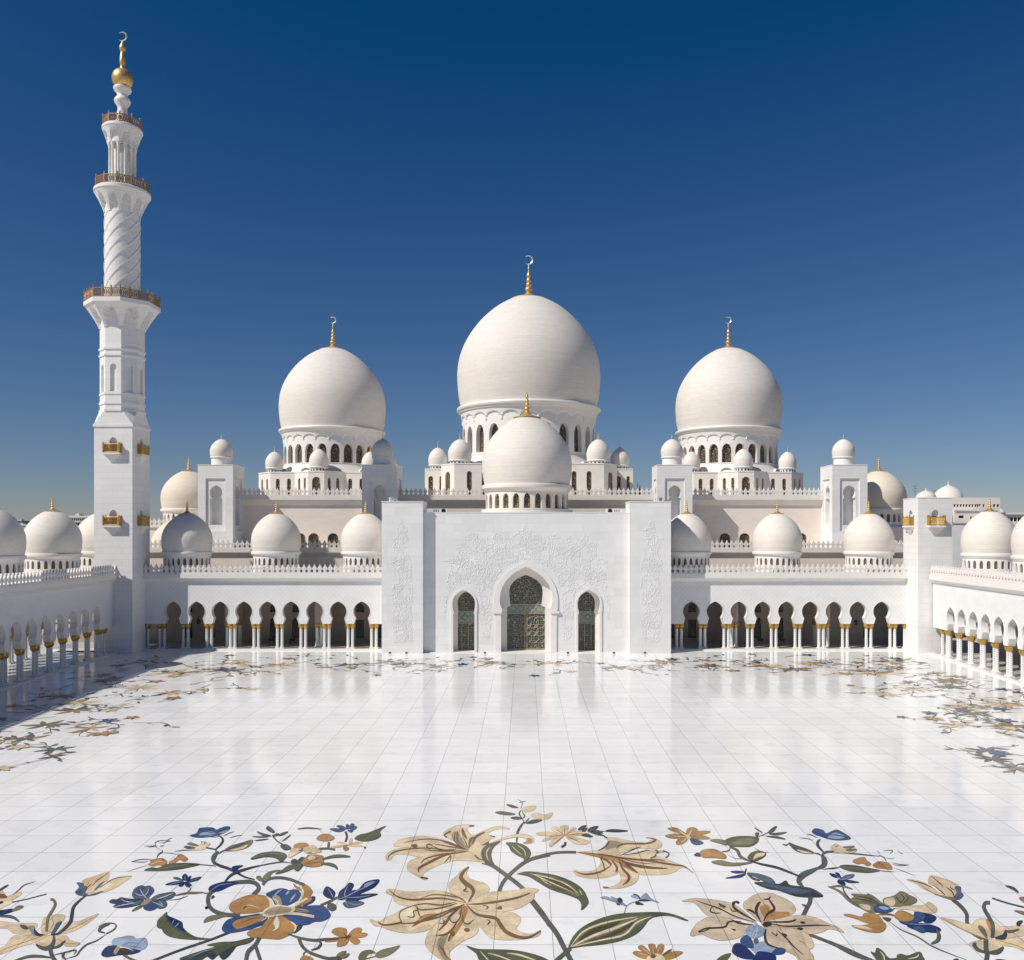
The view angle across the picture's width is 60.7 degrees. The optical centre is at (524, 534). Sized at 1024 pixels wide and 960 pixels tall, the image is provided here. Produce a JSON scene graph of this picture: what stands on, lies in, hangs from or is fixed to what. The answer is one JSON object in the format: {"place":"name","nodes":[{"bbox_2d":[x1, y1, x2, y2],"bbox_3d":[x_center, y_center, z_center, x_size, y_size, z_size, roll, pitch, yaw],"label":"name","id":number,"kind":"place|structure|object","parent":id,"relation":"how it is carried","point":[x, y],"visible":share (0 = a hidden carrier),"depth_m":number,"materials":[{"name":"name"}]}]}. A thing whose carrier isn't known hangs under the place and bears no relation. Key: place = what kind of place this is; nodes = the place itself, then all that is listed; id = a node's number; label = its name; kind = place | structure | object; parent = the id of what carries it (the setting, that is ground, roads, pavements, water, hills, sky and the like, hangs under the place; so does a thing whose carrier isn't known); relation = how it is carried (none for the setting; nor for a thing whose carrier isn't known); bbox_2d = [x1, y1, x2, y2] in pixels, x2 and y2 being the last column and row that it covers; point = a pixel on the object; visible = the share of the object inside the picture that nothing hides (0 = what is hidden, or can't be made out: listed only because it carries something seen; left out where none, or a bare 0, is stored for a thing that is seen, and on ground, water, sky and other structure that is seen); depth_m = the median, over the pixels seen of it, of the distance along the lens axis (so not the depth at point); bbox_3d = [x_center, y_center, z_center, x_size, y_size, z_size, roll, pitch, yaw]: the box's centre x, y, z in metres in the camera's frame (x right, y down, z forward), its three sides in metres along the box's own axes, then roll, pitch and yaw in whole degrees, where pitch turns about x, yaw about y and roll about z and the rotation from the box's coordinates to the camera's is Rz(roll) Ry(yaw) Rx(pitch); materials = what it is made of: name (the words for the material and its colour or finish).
{"place":"outdoors","nodes":[
{"label":"outdoors","id":0,"kind":"place"},
{"bbox_2d":[14,646,59,661],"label":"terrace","id":1,"kind":"structure","parent":0,"point":[42,650],"depth_m":142.55,"materials":[{"name":"stone"}]},
{"bbox_2d":[69,513,86,525],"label":"apartment block","id":2,"kind":"structure","parent":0,"point":[78,518],"depth_m":480.01,"materials":[{"name":"concrete"}]},
{"bbox_2d":[150,518,169,539],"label":"side wing","id":3,"kind":"structure","parent":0,"point":[154,527],"depth_m":166.79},
{"bbox_2d":[160,457,197,520],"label":"dome","id":4,"kind":"structure","parent":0,"point":[179,490],"depth_m":170.63,"materials":[{"name":"beige stone"}]},
{"bbox_2d":[53,564,381,650],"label":"arcade","id":5,"kind":"object","parent":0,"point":[335,610],"visible":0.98,"depth_m":144.30,"materials":[{"name":"stone"}]},
{"bbox_2d":[161,501,212,571],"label":"dome","id":6,"kind":"structure","parent":5,"relation":"on","point":[186,537],"depth_m":144.78,"materials":[{"name":"stone"}]},
{"bbox_2d":[251,501,300,571],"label":"dome","id":7,"kind":"structure","parent":5,"relation":"on","point":[275,538],"depth_m":144.74,"materials":[{"name":"stone"}]},
{"bbox_2d":[293,620,299,637],"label":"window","id":8,"kind":"structure","parent":5,"relation":"in","point":[296,631],"depth_m":153.57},
{"bbox_2d":[356,620,363,637],"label":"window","id":9,"kind":"structure","parent":5,"relation":"in","point":[359,623],"depth_m":153.57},
{"bbox_2d":[341,500,381,571],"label":"dome","id":10,"kind":"structure","parent":5,"relation":"on","point":[361,539],"depth_m":144.53,"materials":[{"name":"stone"}]},
{"bbox_2d":[150,540,342,570],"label":"terrace wall","id":11,"kind":"structure","parent":0,"point":[237,555],"depth_m":157.85,"materials":[{"name":"beige stone"}]},
{"bbox_2d":[151,521,169,546],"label":"dome","id":12,"kind":"structure","parent":11,"relation":"on","point":[157,534],"depth_m":160.15,"materials":[{"name":"beige stone"}]},
{"bbox_2d":[197,464,244,547],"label":"square tower","id":13,"kind":"structure","parent":11,"relation":"on","point":[220,502],"depth_m":164.28,"materials":[{"name":"stone"}]},
{"bbox_2d":[210,434,232,463],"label":"dome","id":14,"kind":"structure","parent":13,"relation":"on","point":[221,450],"depth_m":165.73,"materials":[{"name":"stone"}]},
{"bbox_2d":[362,464,402,520],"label":"square tower","id":15,"kind":"structure","parent":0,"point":[381,482],"depth_m":164.00,"materials":[{"name":"stone"}]},
{"bbox_2d":[371,434,393,463],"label":"dome","id":16,"kind":"structure","parent":15,"relation":"on","point":[382,451],"depth_m":165.71,"materials":[{"name":"stone"}]},
{"bbox_2d":[27,616,990,652],"bbox_3d":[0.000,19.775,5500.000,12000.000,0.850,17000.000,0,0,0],"label":"ground","id":17,"kind":"structure","parent":0,"point":[954,645],"depth_m":155.69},
{"bbox_2d":[952,522,967,634],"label":"wall","id":18,"kind":"structure","parent":17,"relation":"on","point":[957,528],"depth_m":166.00,"materials":[{"name":"stone"}]},
{"bbox_2d":[915,482,1023,524],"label":"palace building","id":19,"kind":"structure","parent":17,"relation":"on","point":[965,509],"depth_m":262.00,"materials":[{"name":"white stone"}]},
{"bbox_2d":[0,651,1023,959],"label":"courtyard floor","id":20,"kind":"structure","parent":0,"point":[724,753],"depth_m":66.30,"materials":[{"name":"stone"}]},
{"bbox_2d":[0,882,46,921],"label":"inlaid flower","id":21,"kind":"object","parent":20,"relation":"on","point":[5,900],"visible":1,"depth_m":45.32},
{"bbox_2d":[0,895,116,959],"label":"inlaid flower","id":22,"kind":"object","parent":20,"relation":"on","point":[51,924],"visible":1,"depth_m":41.76,"materials":[{"name":"stone"}]},
{"bbox_2d":[0,565,116,690],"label":"arcade","id":23,"kind":"object","parent":20,"relation":"on","point":[33,605],"visible":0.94,"depth_m":121.35,"materials":[{"name":"stone"}]},
{"bbox_2d":[0,508,26,582],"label":"dome","id":24,"kind":"structure","parent":23,"relation":"on","point":[13,543],"depth_m":116.01,"materials":[{"name":"stone"}]},
{"bbox_2d":[24,496,82,574],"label":"dome","id":25,"kind":"structure","parent":23,"relation":"on","point":[54,539],"depth_m":129.44,"materials":[{"name":"stone"}]},
{"bbox_2d":[78,514,93,569],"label":"dome","id":26,"kind":"structure","parent":23,"relation":"on","point":[86,526],"depth_m":143.78,"materials":[{"name":"stone"}]},
{"bbox_2d":[75,872,131,895],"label":"inlaid flower","id":27,"kind":"object","parent":20,"relation":"on","point":[91,885],"visible":1,"depth_m":47.52,"materials":[{"name":"stone"}]},
{"bbox_2d":[83,32,160,653],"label":"minaret","id":28,"kind":"object","parent":20,"relation":"on","point":[123,314],"visible":1,"depth_m":140.47,"materials":[{"name":"stone"}]},
{"bbox_2d":[101,936,147,959],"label":"inlaid flower","id":29,"kind":"object","parent":20,"relation":"on","point":[130,945],"visible":1,"depth_m":40.27,"materials":[{"name":"stone"}]},
{"bbox_2d":[0,654,259,769],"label":"inlaid flower border","id":30,"kind":"object","parent":20,"relation":"on","point":[13,738],"visible":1,"depth_m":96.93,"materials":[{"name":"stone"}]},
{"bbox_2d":[109,885,175,911],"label":"inlaid flower","id":31,"kind":"object","parent":20,"relation":"on","point":[141,894],"visible":1,"depth_m":45.43,"materials":[{"name":"stone"}]},
{"bbox_2d":[157,912,210,939],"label":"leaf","id":32,"kind":"object","parent":20,"relation":"on","point":[169,926],"visible":1,"depth_m":42.21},
{"bbox_2d":[165,874,202,899],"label":"inlaid flower","id":33,"kind":"object","parent":20,"relation":"on","point":[185,877],"visible":1,"depth_m":47.77,"materials":[{"name":"stone"}]},
{"bbox_2d":[127,838,252,871],"bbox_3d":[-19.999,18.986,52.011,6.470,0.018,5.464,0,0,0],"label":"inlaid flower","id":34,"kind":"object","parent":20,"relation":"on","point":[171,865],"visible":1,"depth_m":50.85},
{"bbox_2d":[178,826,240,850],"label":"inlaid flower","id":35,"kind":"object","parent":20,"relation":"on","point":[204,832],"visible":1,"depth_m":55.45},
{"bbox_2d":[152,835,348,959],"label":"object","id":36,"kind":"object","parent":20,"relation":"on","point":[223,950],"visible":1,"depth_m":41.16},
{"bbox_2d":[222,884,330,939],"bbox_3d":[-12.714,18.982,43.969,5.115,0.027,6.254,0,0,-30],"label":"inlaid flower","id":37,"kind":"object","parent":20,"relation":"on","point":[276,925],"visible":1,"depth_m":43.87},
{"bbox_2d":[250,823,385,873],"bbox_3d":[-13.107,18.974,53.247,8.118,0.041,8.662,0,0,0],"label":"inlaid flower","id":38,"kind":"object","parent":20,"relation":"on","point":[312,860],"visible":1,"depth_m":52.94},
{"bbox_2d":[325,927,367,946],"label":"inlaid flower","id":39,"kind":"object","parent":20,"relation":"on","point":[353,935],"visible":1,"depth_m":41.37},
{"bbox_2d":[320,879,379,910],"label":"inlaid flower","id":40,"kind":"object","parent":20,"relation":"on","point":[349,896],"visible":1,"depth_m":46.18,"materials":[{"name":"stone"}]},
{"bbox_2d":[358,945,399,959],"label":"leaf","id":41,"kind":"object","parent":20,"relation":"on","point":[382,953],"visible":1,"depth_m":39.69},
{"bbox_2d":[370,866,540,959],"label":"inlaid flower","id":42,"kind":"object","parent":20,"relation":"on","point":[484,911],"visible":1,"depth_m":43.76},
{"bbox_2d":[386,824,533,879],"bbox_3d":[-4.074,18.981,53.379,9.132,0.027,6.598,0,0,-41],"label":"inlaid flower","id":43,"kind":"object","parent":20,"relation":"on","point":[430,852],"visible":1,"depth_m":53.14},
{"bbox_2d":[162,653,874,675],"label":"inlaid flower border","id":44,"kind":"object","parent":20,"relation":"on","point":[490,663],"visible":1,"depth_m":127.71,"materials":[{"name":"stone"}]},
{"bbox_2d":[495,799,552,842],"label":"inlaid flower","id":45,"kind":"object","parent":20,"relation":"on","point":[538,816],"visible":1,"depth_m":59.20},
{"bbox_2d":[381,501,671,653],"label":"portal","id":46,"kind":"object","parent":20,"relation":"on","point":[526,582],"visible":1,"depth_m":141.15,"materials":[{"name":"stone"}]},
{"bbox_2d":[458,592,474,649],"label":"glazed door","id":47,"kind":"structure","parent":46,"relation":"in","point":[466,604],"depth_m":143.56,"materials":[{"name":"green glass"}]},
{"bbox_2d":[507,575,544,649],"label":"glazed door","id":48,"kind":"structure","parent":46,"relation":"in","point":[525,615],"depth_m":143.56,"materials":[{"name":"green glass"}]},
{"bbox_2d":[482,393,572,511],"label":"dome","id":49,"kind":"structure","parent":46,"relation":"on","point":[526,463],"depth_m":148.76,"materials":[{"name":"stone"}]},
{"bbox_2d":[578,592,594,649],"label":"glazed door","id":50,"kind":"structure","parent":46,"relation":"in","point":[586,603],"depth_m":143.56,"materials":[{"name":"green glass"}]},
{"bbox_2d":[466,841,687,959],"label":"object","id":51,"kind":"object","parent":20,"relation":"on","point":[612,928],"visible":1,"depth_m":43.16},
{"bbox_2d":[536,825,627,847],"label":"inlaid flower","id":52,"kind":"object","parent":20,"relation":"on","point":[559,834],"visible":1,"depth_m":55.58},
{"bbox_2d":[600,893,658,912],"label":"inlaid flower","id":53,"kind":"object","parent":20,"relation":"on","point":[644,897],"visible":1,"depth_m":45.55,"materials":[{"name":"stone"}]},
{"bbox_2d":[573,836,692,888],"bbox_3d":[6.087,18.984,51.005,6.745,0.022,8.202,0,0,0],"label":"inlaid flower","id":54,"kind":"object","parent":20,"relation":"on","point":[630,868],"visible":1,"depth_m":50.69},
{"bbox_2d":[633,944,682,959],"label":"inlaid flower","id":55,"kind":"object","parent":20,"relation":"on","point":[654,953],"visible":1,"depth_m":39.69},
{"bbox_2d":[665,827,710,844],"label":"inlaid flower","id":56,"kind":"object","parent":20,"relation":"on","point":[694,835],"visible":1,"depth_m":55.25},
{"bbox_2d":[694,836,835,907],"bbox_3d":[13.983,18.982,50.910,7.857,0.027,10.934,0,0,30],"label":"inlaid flower","id":57,"kind":"object","parent":20,"relation":"on","point":[800,890],"visible":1,"depth_m":50.50,"materials":[{"name":"stone"}]},
{"bbox_2d":[682,893,850,959],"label":"inlaid flower","id":58,"kind":"object","parent":20,"relation":"on","point":[782,931],"visible":1,"depth_m":42.31,"materials":[{"name":"stone"}]},
{"bbox_2d":[671,564,907,650],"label":"arcade","id":59,"kind":"object","parent":20,"relation":"on","point":[718,610],"visible":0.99,"depth_m":144.30,"materials":[{"name":"stone"}]},
{"bbox_2d":[671,502,711,571],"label":"dome","id":60,"kind":"structure","parent":59,"relation":"on","point":[690,539],"depth_m":144.51,"materials":[{"name":"stone"}]},
{"bbox_2d":[688,620,695,637],"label":"window","id":61,"kind":"structure","parent":59,"relation":"in","point":[691,623],"depth_m":153.57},
{"bbox_2d":[754,620,760,637],"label":"window","id":62,"kind":"structure","parent":59,"relation":"in","point":[757,629],"depth_m":153.57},
{"bbox_2d":[752,501,802,571],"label":"dome","id":63,"kind":"structure","parent":59,"relation":"on","point":[777,538],"depth_m":144.74,"materials":[{"name":"stone"}]},
{"bbox_2d":[843,501,894,571],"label":"dome","id":64,"kind":"structure","parent":59,"relation":"on","point":[868,538],"depth_m":144.78,"materials":[{"name":"stone"}]},
{"bbox_2d":[754,826,874,855],"bbox_3d":[17.981,18.988,54.568,7.052,0.015,4.461,0,0,13],"label":"inlaid flower","id":65,"kind":"object","parent":20,"relation":"on","point":[838,835],"visible":1,"depth_m":55.05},
{"bbox_2d":[828,872,858,905],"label":"inlaid flower","id":66,"kind":"object","parent":20,"relation":"on","point":[843,883],"visible":1,"depth_m":47.78,"materials":[{"name":"stone"}]},
{"bbox_2d":[717,940,1003,959],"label":"inlaid flower","id":67,"kind":"object","parent":20,"relation":"on","point":[879,954],"visible":1,"depth_m":39.41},
{"bbox_2d":[829,850,911,874],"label":"inlaid flower","id":68,"kind":"object","parent":20,"relation":"on","point":[878,865],"visible":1,"depth_m":50.10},
{"bbox_2d":[771,654,1023,773],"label":"inlaid flower border","id":69,"kind":"object","parent":20,"relation":"on","point":[1008,724],"visible":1,"depth_m":97.24,"materials":[{"name":"stone"}]},
{"bbox_2d":[844,891,965,959],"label":"inlaid flower","id":70,"kind":"object","parent":20,"relation":"on","point":[870,904],"visible":1,"depth_m":43.74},
{"bbox_2d":[902,497,952,653],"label":"tower","id":71,"kind":"structure","parent":20,"relation":"on","point":[927,524],"depth_m":140.00,"materials":[{"name":"stone"}]},
{"bbox_2d":[906,875,984,939],"bbox_3d":[22.267,18.991,44.891,2.547,0.009,7.912,0,0,0],"label":"inlaid flower","id":72,"kind":"object","parent":20,"relation":"on","point":[948,889],"visible":1,"depth_m":46.85,"materials":[{"name":"stone"}]},
{"bbox_2d":[928,565,1023,685],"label":"arcade","id":73,"kind":"object","parent":20,"relation":"on","point":[995,599],"visible":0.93,"depth_m":123.94,"materials":[{"name":"stone"}]},
{"bbox_2d":[960,496,1014,573],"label":"dome","id":74,"kind":"structure","parent":73,"relation":"on","point":[985,540],"depth_m":129.38,"materials":[{"name":"stone"}]},
{"bbox_2d":[1010,516,1023,581],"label":"dome","id":75,"kind":"structure","parent":73,"relation":"on","point":[1017,547],"depth_m":116.91,"materials":[{"name":"stone"}]},
{"bbox_2d":[941,885,1023,959],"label":"inlaid flower","id":76,"kind":"object","parent":20,"relation":"on","point":[989,929],"visible":1,"depth_m":41.78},
{"bbox_2d":[0,0,1023,524],"label":"sky","id":77,"kind":"structure","parent":0,"point":[840,182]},
{"bbox_2d":[242,488,823,547],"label":"prayer hall","id":78,"kind":"structure","parent":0,"point":[327,517],"depth_m":170.00,"materials":[{"name":"beige stone"}]},
{"bbox_2d":[258,464,402,494],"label":"dome podium","id":79,"kind":"object","parent":78,"relation":"on","point":[334,476],"visible":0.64,"depth_m":187.00,"materials":[{"name":"white stone"}]},
{"bbox_2d":[265,447,282,471],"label":"dome","id":80,"kind":"structure","parent":79,"relation":"on","point":[274,461],"depth_m":188.18,"materials":[{"name":"stone"}]},
{"bbox_2d":[312,477,319,494],"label":"window","id":81,"kind":"structure","parent":79,"relation":"in","point":[316,480],"depth_m":184.29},
{"bbox_2d":[309,448,328,470],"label":"dome","id":82,"kind":"structure","parent":79,"relation":"on","point":[318,460],"depth_m":184.86,"materials":[{"name":"stone"}]},
{"bbox_2d":[278,317,385,465],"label":"dome","id":83,"kind":"structure","parent":79,"relation":"on","point":[332,405],"depth_m":190.64,"materials":[{"name":"stone"}]},
{"bbox_2d":[331,444,339,461],"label":"window","id":84,"kind":"structure","parent":83,"relation":"in","point":[335,452],"depth_m":190.23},
{"bbox_2d":[344,444,350,462],"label":"window","id":85,"kind":"structure","parent":83,"relation":"in","point":[347,449],"depth_m":191.21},
{"bbox_2d":[356,445,361,462],"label":"window","id":86,"kind":"structure","parent":83,"relation":"in","point":[358,451],"depth_m":192.85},
{"bbox_2d":[361,448,372,468],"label":"dome","id":87,"kind":"structure","parent":79,"relation":"on","point":[367,459],"depth_m":188.08,"materials":[{"name":"stone"}]},
{"bbox_2d":[328,533,337,547],"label":"window","id":88,"kind":"structure","parent":78,"relation":"in","point":[333,536],"depth_m":170.36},
{"bbox_2d":[424,468,440,494],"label":"dome podium","id":89,"kind":"object","parent":78,"relation":"on","point":[432,478],"visible":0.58,"depth_m":190.00,"materials":[{"name":"white stone"}]},
{"bbox_2d":[428,444,446,467],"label":"dome","id":90,"kind":"structure","parent":89,"relation":"on","point":[437,458],"depth_m":193.36,"materials":[{"name":"stone"}]},
{"bbox_2d":[441,455,616,494],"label":"dome podium","id":91,"kind":"object","parent":78,"relation":"on","point":[585,474],"visible":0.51,"depth_m":180.00,"materials":[{"name":"white stone"}]},
{"bbox_2d":[448,437,471,462],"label":"dome","id":92,"kind":"structure","parent":91,"relation":"on","point":[459,450],"depth_m":182.70,"materials":[{"name":"stone"}]},
{"bbox_2d":[467,471,471,494],"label":"window","id":93,"kind":"structure","parent":91,"relation":"in","point":[469,474],"depth_m":180.29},
{"bbox_2d":[457,255,600,455],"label":"dome","id":94,"kind":"structure","parent":91,"relation":"on","point":[540,351],"depth_m":187.39,"materials":[{"name":"stone"}]},
{"bbox_2d":[480,427,483,451],"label":"window","id":95,"kind":"structure","parent":94,"relation":"in","point":[481,431],"depth_m":190.51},
{"bbox_2d":[574,427,577,451],"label":"window","id":96,"kind":"structure","parent":94,"relation":"in","point":[575,432],"depth_m":190.44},
{"bbox_2d":[586,433,609,462],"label":"dome","id":97,"kind":"structure","parent":91,"relation":"on","point":[598,450],"depth_m":182.69,"materials":[{"name":"stone"}]},
{"bbox_2d":[617,468,632,494],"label":"dome podium","id":98,"kind":"object","parent":78,"relation":"on","point":[625,478],"visible":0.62,"depth_m":190.00,"materials":[{"name":"white stone"}]},
{"bbox_2d":[610,447,628,467],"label":"dome","id":99,"kind":"structure","parent":98,"relation":"on","point":[620,457],"depth_m":193.34,"materials":[{"name":"stone"}]},
{"bbox_2d":[720,533,729,547],"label":"window","id":100,"kind":"structure","parent":78,"relation":"in","point":[723,537],"depth_m":170.36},
{"bbox_2d":[739,533,749,547],"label":"window","id":101,"kind":"structure","parent":78,"relation":"in","point":[744,536],"depth_m":170.36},
{"bbox_2d":[692,464,802,494],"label":"dome podium","id":102,"kind":"object","parent":78,"relation":"on","point":[726,476],"visible":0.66,"depth_m":187.00,"materials":[{"name":"white stone"}]},
{"bbox_2d":[683,445,699,471],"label":"dome","id":103,"kind":"structure","parent":102,"relation":"on","point":[691,457],"depth_m":188.13,"materials":[{"name":"stone"}]},
{"bbox_2d":[675,317,782,465],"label":"dome","id":104,"kind":"structure","parent":102,"relation":"on","point":[729,404],"depth_m":190.71,"materials":[{"name":"stone"}]},
{"bbox_2d":[700,445,705,462],"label":"window","id":105,"kind":"structure","parent":104,"relation":"in","point":[702,450],"depth_m":192.99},
{"bbox_2d":[710,444,717,462],"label":"window","id":106,"kind":"structure","parent":104,"relation":"in","point":[714,450],"depth_m":191.21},
{"bbox_2d":[722,444,730,461],"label":"window","id":107,"kind":"structure","parent":104,"relation":"in","point":[726,451],"depth_m":190.19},
{"bbox_2d":[733,447,752,470],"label":"dome","id":108,"kind":"structure","parent":102,"relation":"on","point":[743,460],"depth_m":184.88,"materials":[{"name":"stone"}]},
{"bbox_2d":[742,477,749,494],"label":"window","id":109,"kind":"structure","parent":102,"relation":"in","point":[745,481],"depth_m":184.29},
{"bbox_2d":[778,445,796,471],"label":"dome","id":110,"kind":"structure","parent":102,"relation":"on","point":[787,462],"depth_m":188.21,"materials":[{"name":"stone"}]},
{"bbox_2d":[652,464,692,519],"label":"square tower","id":111,"kind":"structure","parent":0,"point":[672,483],"depth_m":164.00,"materials":[{"name":"stone"}]},
{"bbox_2d":[661,437,682,463],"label":"dome","id":112,"kind":"structure","parent":111,"relation":"on","point":[671,451],"depth_m":165.72,"materials":[{"name":"stone"}]},
{"bbox_2d":[709,540,902,570],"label":"terrace wall","id":113,"kind":"structure","parent":0,"point":[741,556],"depth_m":157.85,"materials":[{"name":"beige stone"}]},
{"bbox_2d":[820,464,867,547],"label":"square tower","id":114,"kind":"structure","parent":113,"relation":"on","point":[844,501],"depth_m":164.28,"materials":[{"name":"stone"}]},
{"bbox_2d":[832,434,854,463],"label":"dome","id":115,"kind":"structure","parent":114,"relation":"on","point":[843,450],"depth_m":165.73,"materials":[{"name":"stone"}]},
{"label":"side wing","id":116,"kind":"object","parent":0,"visible":0},
{"bbox_2d":[867,458,906,546],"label":"dome","id":117,"kind":"structure","parent":116,"relation":"on","point":[886,493],"depth_m":170.55,"materials":[{"name":"beige stone"}]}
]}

